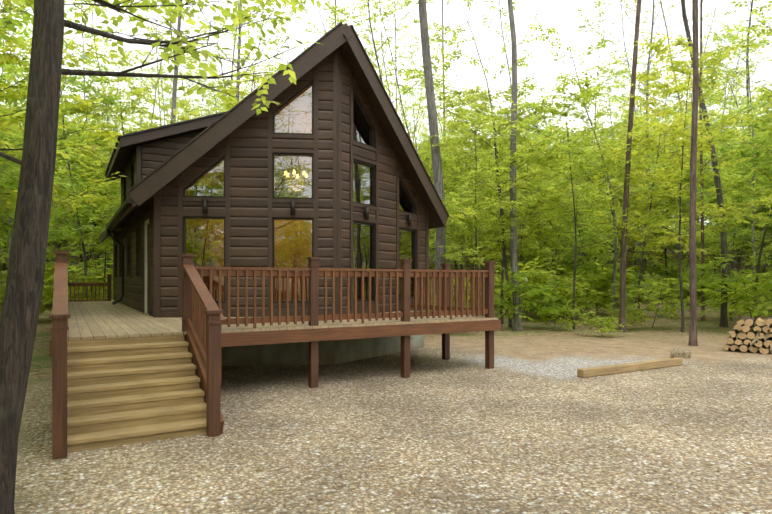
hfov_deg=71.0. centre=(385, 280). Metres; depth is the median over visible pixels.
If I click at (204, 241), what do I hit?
cabin glass
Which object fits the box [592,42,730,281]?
tree
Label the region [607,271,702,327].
shrub
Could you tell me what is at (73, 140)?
tree
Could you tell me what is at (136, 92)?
tree
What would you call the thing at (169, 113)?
tree
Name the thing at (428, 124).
tree
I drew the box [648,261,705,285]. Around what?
shrub
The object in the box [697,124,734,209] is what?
tree
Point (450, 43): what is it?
tree
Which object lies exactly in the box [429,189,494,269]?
tree
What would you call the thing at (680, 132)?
tree
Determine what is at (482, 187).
tree
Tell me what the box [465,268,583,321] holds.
shrub
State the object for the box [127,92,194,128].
tree
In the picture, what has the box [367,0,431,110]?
pine tree
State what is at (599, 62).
tree canopy
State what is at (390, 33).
tree canopy
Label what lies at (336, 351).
cabin foundation
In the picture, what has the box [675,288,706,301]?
shrub
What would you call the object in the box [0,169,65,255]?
tree
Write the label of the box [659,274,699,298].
shrub
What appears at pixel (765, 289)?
shrub
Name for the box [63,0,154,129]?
tree canopy
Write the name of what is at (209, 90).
tree
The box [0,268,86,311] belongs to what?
shrub
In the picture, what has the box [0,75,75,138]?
tree
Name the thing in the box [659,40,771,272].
tree
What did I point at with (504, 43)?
tree canopy
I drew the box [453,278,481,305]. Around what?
shrub
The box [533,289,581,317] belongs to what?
shrub
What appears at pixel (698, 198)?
tree
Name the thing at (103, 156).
tree
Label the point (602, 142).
tree
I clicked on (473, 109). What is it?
tree
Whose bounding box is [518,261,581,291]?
shrub
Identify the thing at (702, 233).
pine tree
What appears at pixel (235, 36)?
tree canopy
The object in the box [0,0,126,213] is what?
tree
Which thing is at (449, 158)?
tree
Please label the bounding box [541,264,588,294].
shrub
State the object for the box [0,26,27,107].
tree
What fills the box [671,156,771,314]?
tree
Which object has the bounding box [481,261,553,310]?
shrub
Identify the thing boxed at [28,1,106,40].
tree canopy
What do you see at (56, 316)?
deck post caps
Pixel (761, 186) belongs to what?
tree
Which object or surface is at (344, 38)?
cabin roof
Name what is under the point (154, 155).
cabin dormer
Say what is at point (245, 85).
tree
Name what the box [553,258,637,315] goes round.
shrub
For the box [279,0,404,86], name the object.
tree
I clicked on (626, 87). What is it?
tree
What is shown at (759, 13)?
tree
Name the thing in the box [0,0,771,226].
sky
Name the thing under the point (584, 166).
tree
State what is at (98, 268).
shrub
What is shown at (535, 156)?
tree
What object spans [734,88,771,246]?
tree
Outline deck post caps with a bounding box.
[49,251,495,330]
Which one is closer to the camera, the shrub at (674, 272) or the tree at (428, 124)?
the shrub at (674, 272)
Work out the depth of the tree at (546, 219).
34.22 m
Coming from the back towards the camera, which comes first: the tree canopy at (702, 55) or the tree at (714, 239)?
the tree canopy at (702, 55)
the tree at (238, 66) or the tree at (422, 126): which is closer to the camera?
the tree at (238, 66)
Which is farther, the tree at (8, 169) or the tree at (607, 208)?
the tree at (607, 208)
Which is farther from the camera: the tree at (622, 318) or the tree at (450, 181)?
the tree at (450, 181)
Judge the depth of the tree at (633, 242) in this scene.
38.13 m
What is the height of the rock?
0.271 m
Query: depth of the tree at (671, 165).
55.34 m
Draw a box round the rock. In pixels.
[670,349,690,358]
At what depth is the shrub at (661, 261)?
47.04 m
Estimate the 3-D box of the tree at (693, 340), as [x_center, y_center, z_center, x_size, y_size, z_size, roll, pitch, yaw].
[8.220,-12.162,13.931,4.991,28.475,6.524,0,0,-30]
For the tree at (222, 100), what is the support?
on the ground
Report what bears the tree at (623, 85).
on the ground
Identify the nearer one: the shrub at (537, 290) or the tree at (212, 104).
the shrub at (537, 290)
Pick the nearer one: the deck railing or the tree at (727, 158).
the deck railing
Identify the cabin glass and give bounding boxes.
[125,84,413,300]
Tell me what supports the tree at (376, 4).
on the ground
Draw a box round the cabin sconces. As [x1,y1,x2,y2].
[202,198,411,226]
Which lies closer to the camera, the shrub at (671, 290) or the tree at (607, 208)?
the shrub at (671, 290)
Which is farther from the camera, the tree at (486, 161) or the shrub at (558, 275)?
the shrub at (558, 275)
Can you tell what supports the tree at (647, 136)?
on the ground
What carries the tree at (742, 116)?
on the ground
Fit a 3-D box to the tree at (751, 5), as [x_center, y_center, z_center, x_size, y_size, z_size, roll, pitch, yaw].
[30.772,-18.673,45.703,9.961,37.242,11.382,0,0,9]
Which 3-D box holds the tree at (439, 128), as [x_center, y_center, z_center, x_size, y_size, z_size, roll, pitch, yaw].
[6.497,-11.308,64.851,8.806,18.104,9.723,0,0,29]
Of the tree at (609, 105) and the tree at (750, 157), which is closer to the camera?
the tree at (750, 157)
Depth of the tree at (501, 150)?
45.98 m
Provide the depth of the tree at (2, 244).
22.07 m
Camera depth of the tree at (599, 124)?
63.07 m
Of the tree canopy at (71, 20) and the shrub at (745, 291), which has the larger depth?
the tree canopy at (71, 20)
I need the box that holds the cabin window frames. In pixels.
[183,80,415,303]
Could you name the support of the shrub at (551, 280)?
on the ground
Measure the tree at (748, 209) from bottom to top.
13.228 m
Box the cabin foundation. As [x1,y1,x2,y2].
[130,310,423,365]
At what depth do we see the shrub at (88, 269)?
39.17 m
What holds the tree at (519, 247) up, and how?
on the ground
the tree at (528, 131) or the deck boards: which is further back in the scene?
the tree at (528, 131)
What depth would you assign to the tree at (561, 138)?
62.49 m
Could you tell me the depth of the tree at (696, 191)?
46.40 m
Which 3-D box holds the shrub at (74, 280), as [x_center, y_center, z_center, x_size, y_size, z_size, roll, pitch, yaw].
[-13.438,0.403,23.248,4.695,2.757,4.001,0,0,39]
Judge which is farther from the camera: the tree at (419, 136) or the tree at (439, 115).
the tree at (439, 115)
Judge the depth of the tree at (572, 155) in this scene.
48.04 m
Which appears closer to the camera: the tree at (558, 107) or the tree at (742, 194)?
the tree at (742, 194)
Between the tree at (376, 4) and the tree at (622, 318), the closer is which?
the tree at (622, 318)
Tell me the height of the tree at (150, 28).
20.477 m
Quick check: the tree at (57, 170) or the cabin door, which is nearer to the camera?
the cabin door
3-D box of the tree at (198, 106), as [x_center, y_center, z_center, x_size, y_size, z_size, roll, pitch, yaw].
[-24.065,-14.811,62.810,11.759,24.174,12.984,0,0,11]
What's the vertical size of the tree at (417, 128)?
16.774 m
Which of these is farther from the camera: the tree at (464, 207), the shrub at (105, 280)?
the tree at (464, 207)
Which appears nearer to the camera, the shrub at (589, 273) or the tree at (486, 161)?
the tree at (486, 161)
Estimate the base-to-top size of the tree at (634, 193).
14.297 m
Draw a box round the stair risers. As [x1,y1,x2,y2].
[67,335,205,452]
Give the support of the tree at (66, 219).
on the ground
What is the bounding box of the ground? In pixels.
[0,225,771,513]
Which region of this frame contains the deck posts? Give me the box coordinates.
[52,254,493,459]
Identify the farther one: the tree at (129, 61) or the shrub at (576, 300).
the tree at (129, 61)
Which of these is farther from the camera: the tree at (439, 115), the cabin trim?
the tree at (439, 115)
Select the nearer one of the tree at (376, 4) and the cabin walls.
the cabin walls
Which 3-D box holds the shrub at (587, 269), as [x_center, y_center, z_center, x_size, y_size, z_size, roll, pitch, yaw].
[10.970,0.448,28.713,4.538,2.666,3.868,0,0,16]
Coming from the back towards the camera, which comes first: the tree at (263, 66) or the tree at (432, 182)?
the tree at (263, 66)
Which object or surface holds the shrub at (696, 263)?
on the ground
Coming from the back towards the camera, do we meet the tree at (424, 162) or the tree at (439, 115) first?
the tree at (439, 115)
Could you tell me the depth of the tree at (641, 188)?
48.54 m
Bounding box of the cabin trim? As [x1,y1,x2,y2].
[114,48,428,317]
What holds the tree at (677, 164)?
on the ground
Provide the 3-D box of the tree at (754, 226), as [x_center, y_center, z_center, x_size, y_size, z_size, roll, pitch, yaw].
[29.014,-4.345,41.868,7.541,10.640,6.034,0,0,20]
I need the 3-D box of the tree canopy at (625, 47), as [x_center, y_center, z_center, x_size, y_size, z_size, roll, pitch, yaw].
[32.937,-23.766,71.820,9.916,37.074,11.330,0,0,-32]
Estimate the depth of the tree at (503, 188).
31.97 m
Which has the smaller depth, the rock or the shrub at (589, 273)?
the rock
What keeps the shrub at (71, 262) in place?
on the ground
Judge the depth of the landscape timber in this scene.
10.19 m
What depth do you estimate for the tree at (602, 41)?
21.59 m
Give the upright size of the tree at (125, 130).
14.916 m
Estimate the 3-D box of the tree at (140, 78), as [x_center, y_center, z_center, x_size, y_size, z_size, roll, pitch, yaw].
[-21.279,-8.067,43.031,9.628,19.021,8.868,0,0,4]
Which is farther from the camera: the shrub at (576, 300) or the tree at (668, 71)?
the tree at (668, 71)
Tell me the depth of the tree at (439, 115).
77.10 m
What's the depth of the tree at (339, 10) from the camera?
22.22 m
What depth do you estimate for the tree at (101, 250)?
24.68 m
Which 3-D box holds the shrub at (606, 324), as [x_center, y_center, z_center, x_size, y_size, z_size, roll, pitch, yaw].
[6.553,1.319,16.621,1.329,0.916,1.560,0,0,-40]
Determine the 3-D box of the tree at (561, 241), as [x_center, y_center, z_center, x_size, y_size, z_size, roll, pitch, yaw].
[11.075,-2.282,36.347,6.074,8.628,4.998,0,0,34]
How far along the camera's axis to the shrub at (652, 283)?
25.43 m
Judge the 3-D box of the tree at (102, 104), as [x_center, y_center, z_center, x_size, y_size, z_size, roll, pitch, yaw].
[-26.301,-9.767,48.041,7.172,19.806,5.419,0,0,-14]
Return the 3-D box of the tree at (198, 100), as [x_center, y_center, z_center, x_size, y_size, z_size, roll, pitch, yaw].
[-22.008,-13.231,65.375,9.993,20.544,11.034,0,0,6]
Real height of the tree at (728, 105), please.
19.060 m
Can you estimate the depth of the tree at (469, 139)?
41.25 m
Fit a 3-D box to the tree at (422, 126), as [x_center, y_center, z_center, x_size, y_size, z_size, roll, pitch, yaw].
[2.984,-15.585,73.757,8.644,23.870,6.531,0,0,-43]
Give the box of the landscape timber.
[577,357,682,377]
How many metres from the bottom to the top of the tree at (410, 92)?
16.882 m
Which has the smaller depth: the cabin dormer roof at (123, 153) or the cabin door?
the cabin door
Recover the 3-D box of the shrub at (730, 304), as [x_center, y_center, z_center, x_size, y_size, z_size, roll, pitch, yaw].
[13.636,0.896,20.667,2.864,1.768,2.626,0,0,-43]
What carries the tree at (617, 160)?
on the ground
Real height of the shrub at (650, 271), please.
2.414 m
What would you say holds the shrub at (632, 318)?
on the ground
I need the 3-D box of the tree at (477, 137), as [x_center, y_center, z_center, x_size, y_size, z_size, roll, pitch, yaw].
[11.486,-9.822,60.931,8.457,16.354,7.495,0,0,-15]
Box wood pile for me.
[724,317,771,353]
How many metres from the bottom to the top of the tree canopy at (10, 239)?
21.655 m
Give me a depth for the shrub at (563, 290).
23.59 m
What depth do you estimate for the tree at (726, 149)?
22.26 m
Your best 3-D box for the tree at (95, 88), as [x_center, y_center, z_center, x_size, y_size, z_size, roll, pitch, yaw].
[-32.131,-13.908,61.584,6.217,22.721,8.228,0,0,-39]
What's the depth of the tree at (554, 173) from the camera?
39.36 m
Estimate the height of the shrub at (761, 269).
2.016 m
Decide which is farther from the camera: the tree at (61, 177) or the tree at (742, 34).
the tree at (742, 34)
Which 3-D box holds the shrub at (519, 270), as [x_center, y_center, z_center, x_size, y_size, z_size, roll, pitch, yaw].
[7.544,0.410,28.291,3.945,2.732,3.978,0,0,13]
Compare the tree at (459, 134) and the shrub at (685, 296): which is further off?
the tree at (459, 134)
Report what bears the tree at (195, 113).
on the ground
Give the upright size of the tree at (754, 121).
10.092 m
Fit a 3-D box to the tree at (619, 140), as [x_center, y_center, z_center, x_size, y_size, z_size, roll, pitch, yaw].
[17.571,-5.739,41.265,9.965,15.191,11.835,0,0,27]
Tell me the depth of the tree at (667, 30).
53.41 m
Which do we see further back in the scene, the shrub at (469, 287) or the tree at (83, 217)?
the tree at (83, 217)
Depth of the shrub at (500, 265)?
48.83 m
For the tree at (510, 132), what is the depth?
50.46 m
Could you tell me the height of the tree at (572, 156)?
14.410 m
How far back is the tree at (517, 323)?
18.95 m
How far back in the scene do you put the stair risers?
6.41 m
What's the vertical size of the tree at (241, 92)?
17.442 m
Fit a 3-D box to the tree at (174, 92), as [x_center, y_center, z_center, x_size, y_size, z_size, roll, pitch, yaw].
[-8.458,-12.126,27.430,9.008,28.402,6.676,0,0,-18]
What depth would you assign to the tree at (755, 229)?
33.87 m
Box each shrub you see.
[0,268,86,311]
[0,289,51,313]
[40,259,112,306]
[44,265,100,299]
[47,254,82,273]
[52,259,108,290]
[68,255,112,299]
[68,259,112,278]
[98,272,112,294]
[453,277,481,305]
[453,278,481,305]
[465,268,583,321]
[469,257,566,310]
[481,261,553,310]
[484,258,519,274]
[496,263,550,313]
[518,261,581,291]
[519,274,571,307]
[522,277,582,320]
[523,276,586,313]
[529,301,580,329]
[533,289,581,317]
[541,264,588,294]
[542,283,598,317]
[546,261,610,308]
[547,290,600,317]
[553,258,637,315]
[556,261,611,296]
[557,264,634,310]
[579,309,630,336]
[585,263,689,310]
[600,300,658,329]
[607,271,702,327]
[627,250,682,273]
[633,266,668,282]
[637,257,685,287]
[641,282,683,306]
[645,267,705,303]
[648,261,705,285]
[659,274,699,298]
[668,266,737,299]
[672,255,719,272]
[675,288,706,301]
[676,266,767,320]
[678,253,731,277]
[683,254,771,327]
[707,283,768,317]
[708,271,771,310]
[742,265,771,277]
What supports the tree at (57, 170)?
on the ground
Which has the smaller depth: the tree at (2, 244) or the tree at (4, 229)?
the tree at (2, 244)
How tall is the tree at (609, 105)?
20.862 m
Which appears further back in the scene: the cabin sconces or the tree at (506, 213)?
the tree at (506, 213)
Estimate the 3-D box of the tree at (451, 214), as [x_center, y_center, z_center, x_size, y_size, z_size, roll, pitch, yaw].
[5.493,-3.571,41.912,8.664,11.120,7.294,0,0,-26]
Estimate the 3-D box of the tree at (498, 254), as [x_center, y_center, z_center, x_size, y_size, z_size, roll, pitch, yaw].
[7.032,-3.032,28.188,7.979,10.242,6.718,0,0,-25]
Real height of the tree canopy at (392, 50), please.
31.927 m
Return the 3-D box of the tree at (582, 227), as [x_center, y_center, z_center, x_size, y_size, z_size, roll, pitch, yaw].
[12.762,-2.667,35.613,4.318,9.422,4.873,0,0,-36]
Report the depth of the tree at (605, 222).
27.62 m
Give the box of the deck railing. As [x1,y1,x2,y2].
[52,263,488,433]
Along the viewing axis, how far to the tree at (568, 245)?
29.09 m
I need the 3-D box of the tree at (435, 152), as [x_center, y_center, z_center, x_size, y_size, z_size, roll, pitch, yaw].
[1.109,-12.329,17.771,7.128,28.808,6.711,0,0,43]
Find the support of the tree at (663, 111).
on the ground
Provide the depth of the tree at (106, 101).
22.32 m
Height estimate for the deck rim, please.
0.340 m
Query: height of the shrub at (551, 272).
2.949 m
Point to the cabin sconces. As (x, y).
(204, 210)
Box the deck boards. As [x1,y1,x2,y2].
[67,301,497,340]
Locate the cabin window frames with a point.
(312, 155)
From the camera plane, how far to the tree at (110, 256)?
29.41 m
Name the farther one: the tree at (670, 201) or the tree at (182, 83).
the tree at (182, 83)
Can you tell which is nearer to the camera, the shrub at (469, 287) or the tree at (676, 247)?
the shrub at (469, 287)
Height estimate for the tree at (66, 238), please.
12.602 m
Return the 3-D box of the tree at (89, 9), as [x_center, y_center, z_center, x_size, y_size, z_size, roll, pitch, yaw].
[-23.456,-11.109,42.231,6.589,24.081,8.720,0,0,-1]
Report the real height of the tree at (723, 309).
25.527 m
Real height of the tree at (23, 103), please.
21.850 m
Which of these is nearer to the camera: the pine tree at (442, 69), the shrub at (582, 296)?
the shrub at (582, 296)
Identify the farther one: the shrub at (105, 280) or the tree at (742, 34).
the tree at (742, 34)
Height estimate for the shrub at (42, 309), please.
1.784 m
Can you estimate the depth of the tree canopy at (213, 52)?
50.02 m
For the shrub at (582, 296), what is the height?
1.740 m
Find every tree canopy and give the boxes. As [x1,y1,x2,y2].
[0,0,30,257]
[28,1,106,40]
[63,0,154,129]
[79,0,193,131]
[126,0,201,122]
[165,32,223,117]
[181,0,261,112]
[183,0,279,100]
[342,0,425,118]
[370,0,417,85]
[403,35,442,142]
[464,0,550,94]
[564,9,631,260]
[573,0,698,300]
[584,1,663,233]
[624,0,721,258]
[643,0,736,256]
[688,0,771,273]
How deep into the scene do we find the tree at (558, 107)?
61.17 m
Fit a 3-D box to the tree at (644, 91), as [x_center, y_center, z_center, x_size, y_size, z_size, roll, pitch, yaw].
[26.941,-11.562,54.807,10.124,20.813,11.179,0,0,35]
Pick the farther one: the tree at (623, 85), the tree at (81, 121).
the tree at (623, 85)
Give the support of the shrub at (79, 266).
on the ground
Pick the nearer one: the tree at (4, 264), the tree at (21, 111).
the tree at (21, 111)
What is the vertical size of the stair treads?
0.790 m
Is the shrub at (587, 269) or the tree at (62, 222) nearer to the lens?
the shrub at (587, 269)
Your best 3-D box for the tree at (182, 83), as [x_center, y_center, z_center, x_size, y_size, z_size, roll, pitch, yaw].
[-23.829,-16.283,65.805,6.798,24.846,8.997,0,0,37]
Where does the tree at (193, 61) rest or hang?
on the ground
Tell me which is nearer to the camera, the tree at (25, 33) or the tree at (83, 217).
the tree at (25, 33)
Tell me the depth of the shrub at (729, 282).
22.98 m
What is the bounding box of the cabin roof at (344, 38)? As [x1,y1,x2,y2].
[100,22,449,242]
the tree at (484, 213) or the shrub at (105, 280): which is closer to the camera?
the shrub at (105, 280)
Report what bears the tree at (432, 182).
on the ground
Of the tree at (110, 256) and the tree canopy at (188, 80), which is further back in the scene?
the tree canopy at (188, 80)
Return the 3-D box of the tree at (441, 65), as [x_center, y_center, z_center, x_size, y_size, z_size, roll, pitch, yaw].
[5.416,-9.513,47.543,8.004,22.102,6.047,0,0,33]
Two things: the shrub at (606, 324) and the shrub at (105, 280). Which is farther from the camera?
the shrub at (105, 280)
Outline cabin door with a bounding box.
[145,219,148,312]
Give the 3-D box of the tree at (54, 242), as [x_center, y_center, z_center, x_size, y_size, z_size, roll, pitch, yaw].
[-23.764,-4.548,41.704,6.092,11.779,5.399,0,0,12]
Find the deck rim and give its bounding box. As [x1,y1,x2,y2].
[50,319,500,356]
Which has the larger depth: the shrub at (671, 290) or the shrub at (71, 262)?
the shrub at (71, 262)
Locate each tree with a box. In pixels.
[0,0,65,47]
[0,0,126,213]
[0,0,142,296]
[0,0,328,513]
[0,10,30,48]
[0,18,120,259]
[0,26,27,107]
[0,45,73,133]
[0,53,56,263]
[0,53,125,235]
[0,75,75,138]
[0,93,84,296]
[0,104,91,234]
[0,124,87,258]
[0,134,16,257]
[0,146,68,201]
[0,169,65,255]
[0,235,10,245]
[2,82,119,310]
[3,150,95,268]
[8,70,69,139]
[13,119,78,248]
[15,80,113,247]
[47,122,105,249]
[47,153,108,253]
[49,118,147,294]
[50,131,118,273]
[57,131,120,269]
[58,50,165,249]
[59,63,130,240]
[60,0,128,270]
[68,63,179,290]
[70,116,130,266]
[74,37,139,121]
[77,60,125,143]
[80,198,118,259]
[101,121,161,179]
[106,95,239,201]
[118,19,199,132]
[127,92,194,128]
[131,49,223,131]
[147,101,200,125]
[157,45,212,121]
[159,75,235,124]
[170,0,289,122]
[176,71,222,118]
[183,20,235,120]
[187,79,248,114]
[195,0,293,102]
[195,74,226,113]
[201,0,295,109]
[205,83,255,110]
[208,60,274,109]
[216,40,286,99]
[218,66,259,110]
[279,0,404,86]
[323,0,468,138]
[352,0,465,165]
[362,33,402,86]
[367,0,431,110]
[382,70,476,207]
[395,81,427,144]
[399,0,557,326]
[403,46,485,268]
[403,121,439,139]
[410,110,476,249]
[414,146,468,260]
[416,122,430,159]
[416,142,485,278]
[417,109,467,147]
[417,110,454,150]
[417,130,482,251]
[418,0,445,298]
[418,88,549,331]
[424,89,495,267]
[425,75,582,323]
[425,136,462,188]
[428,165,484,269]
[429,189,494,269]
[431,161,508,269]
[439,83,510,269]
[442,0,447,261]
[449,150,554,272]
[450,84,529,266]
[452,125,585,269]
[454,144,507,273]
[457,146,555,265]
[459,101,552,250]
[459,175,508,287]
[463,99,553,183]
[466,125,506,164]
[471,118,566,221]
[472,189,547,310]
[496,158,567,265]
[499,127,571,267]
[500,66,681,329]
[507,0,522,330]
[507,115,577,267]
[508,175,574,281]
[519,189,594,268]
[522,181,613,276]
[525,71,597,145]
[529,0,690,322]
[540,120,583,254]
[542,133,612,266]
[543,124,642,260]
[546,107,584,176]
[548,181,619,296]
[549,132,618,262]
[551,172,617,269]
[557,131,643,258]
[560,157,659,261]
[562,108,684,263]
[572,51,676,137]
[573,142,682,314]
[577,118,609,161]
[584,172,673,272]
[588,121,659,263]
[589,56,636,202]
[589,60,733,317]
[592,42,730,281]
[592,75,670,138]
[594,137,672,244]
[596,29,771,331]
[597,102,755,297]
[601,115,678,285]
[604,60,704,173]
[615,90,664,235]
[618,0,641,331]
[637,159,699,259]
[640,41,743,228]
[648,107,764,304]
[651,126,708,259]
[653,135,731,270]
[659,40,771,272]
[666,12,771,310]
[666,155,765,299]
[667,159,710,258]
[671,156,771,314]
[678,89,771,321]
[681,0,727,326]
[681,134,771,272]
[682,65,746,255]
[688,0,698,345]
[689,17,771,157]
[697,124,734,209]
[698,15,771,180]
[698,74,759,170]
[699,0,704,320]
[703,117,744,249]
[704,114,771,302]
[705,0,771,110]
[706,31,762,140]
[709,95,767,160]
[713,139,771,281]
[719,155,771,273]
[721,73,771,183]
[731,60,771,226]
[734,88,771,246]
[736,114,771,250]
[739,138,771,225]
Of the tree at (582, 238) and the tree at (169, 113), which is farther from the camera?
the tree at (169, 113)
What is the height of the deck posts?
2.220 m
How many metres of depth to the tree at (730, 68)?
42.93 m
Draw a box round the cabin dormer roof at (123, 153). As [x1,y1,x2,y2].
[104,111,226,181]
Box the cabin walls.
[113,52,425,316]
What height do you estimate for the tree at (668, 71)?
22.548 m
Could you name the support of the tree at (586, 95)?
on the ground
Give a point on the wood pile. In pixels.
(750, 336)
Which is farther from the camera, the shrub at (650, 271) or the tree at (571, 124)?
the tree at (571, 124)
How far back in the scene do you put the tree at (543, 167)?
40.70 m
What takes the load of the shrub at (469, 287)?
on the ground
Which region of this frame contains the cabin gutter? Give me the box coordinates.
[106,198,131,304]
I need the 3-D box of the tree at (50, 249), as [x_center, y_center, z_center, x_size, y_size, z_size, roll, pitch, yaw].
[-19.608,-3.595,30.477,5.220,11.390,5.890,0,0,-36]
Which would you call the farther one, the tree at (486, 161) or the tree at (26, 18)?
the tree at (486, 161)
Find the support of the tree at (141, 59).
on the ground
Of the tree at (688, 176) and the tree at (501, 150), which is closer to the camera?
the tree at (688, 176)
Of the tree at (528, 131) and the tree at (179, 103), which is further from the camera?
the tree at (528, 131)
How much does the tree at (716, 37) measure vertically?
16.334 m
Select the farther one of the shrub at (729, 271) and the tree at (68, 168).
the shrub at (729, 271)
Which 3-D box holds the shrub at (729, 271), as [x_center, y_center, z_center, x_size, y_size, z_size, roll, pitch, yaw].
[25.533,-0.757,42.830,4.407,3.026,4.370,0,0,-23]
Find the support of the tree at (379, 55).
on the ground
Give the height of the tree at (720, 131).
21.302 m
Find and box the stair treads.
[67,341,205,444]
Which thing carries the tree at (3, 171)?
on the ground
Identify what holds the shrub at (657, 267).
on the ground
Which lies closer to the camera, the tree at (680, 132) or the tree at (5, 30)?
the tree at (5, 30)
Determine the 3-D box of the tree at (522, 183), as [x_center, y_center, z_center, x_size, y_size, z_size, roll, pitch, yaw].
[4.567,-3.027,21.333,6.268,10.261,8.458,0,0,20]
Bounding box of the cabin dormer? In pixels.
[121,130,202,204]
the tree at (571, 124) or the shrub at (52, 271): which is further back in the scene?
the tree at (571, 124)
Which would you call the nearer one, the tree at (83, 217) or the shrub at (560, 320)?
the shrub at (560, 320)
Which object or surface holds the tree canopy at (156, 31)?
on the ground
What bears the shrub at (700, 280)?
on the ground
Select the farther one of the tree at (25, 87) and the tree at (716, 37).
the tree at (25, 87)
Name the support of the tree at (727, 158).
on the ground
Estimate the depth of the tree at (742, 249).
35.82 m
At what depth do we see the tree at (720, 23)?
65.59 m
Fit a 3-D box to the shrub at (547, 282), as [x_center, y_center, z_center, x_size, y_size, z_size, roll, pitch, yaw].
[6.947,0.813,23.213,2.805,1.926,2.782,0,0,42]
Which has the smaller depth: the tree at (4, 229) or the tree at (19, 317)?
the tree at (19, 317)
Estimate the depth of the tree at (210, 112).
45.59 m
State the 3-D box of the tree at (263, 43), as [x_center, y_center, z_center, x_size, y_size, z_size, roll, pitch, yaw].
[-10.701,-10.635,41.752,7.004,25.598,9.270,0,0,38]
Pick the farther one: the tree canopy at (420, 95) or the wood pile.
the tree canopy at (420, 95)
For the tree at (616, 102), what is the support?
on the ground

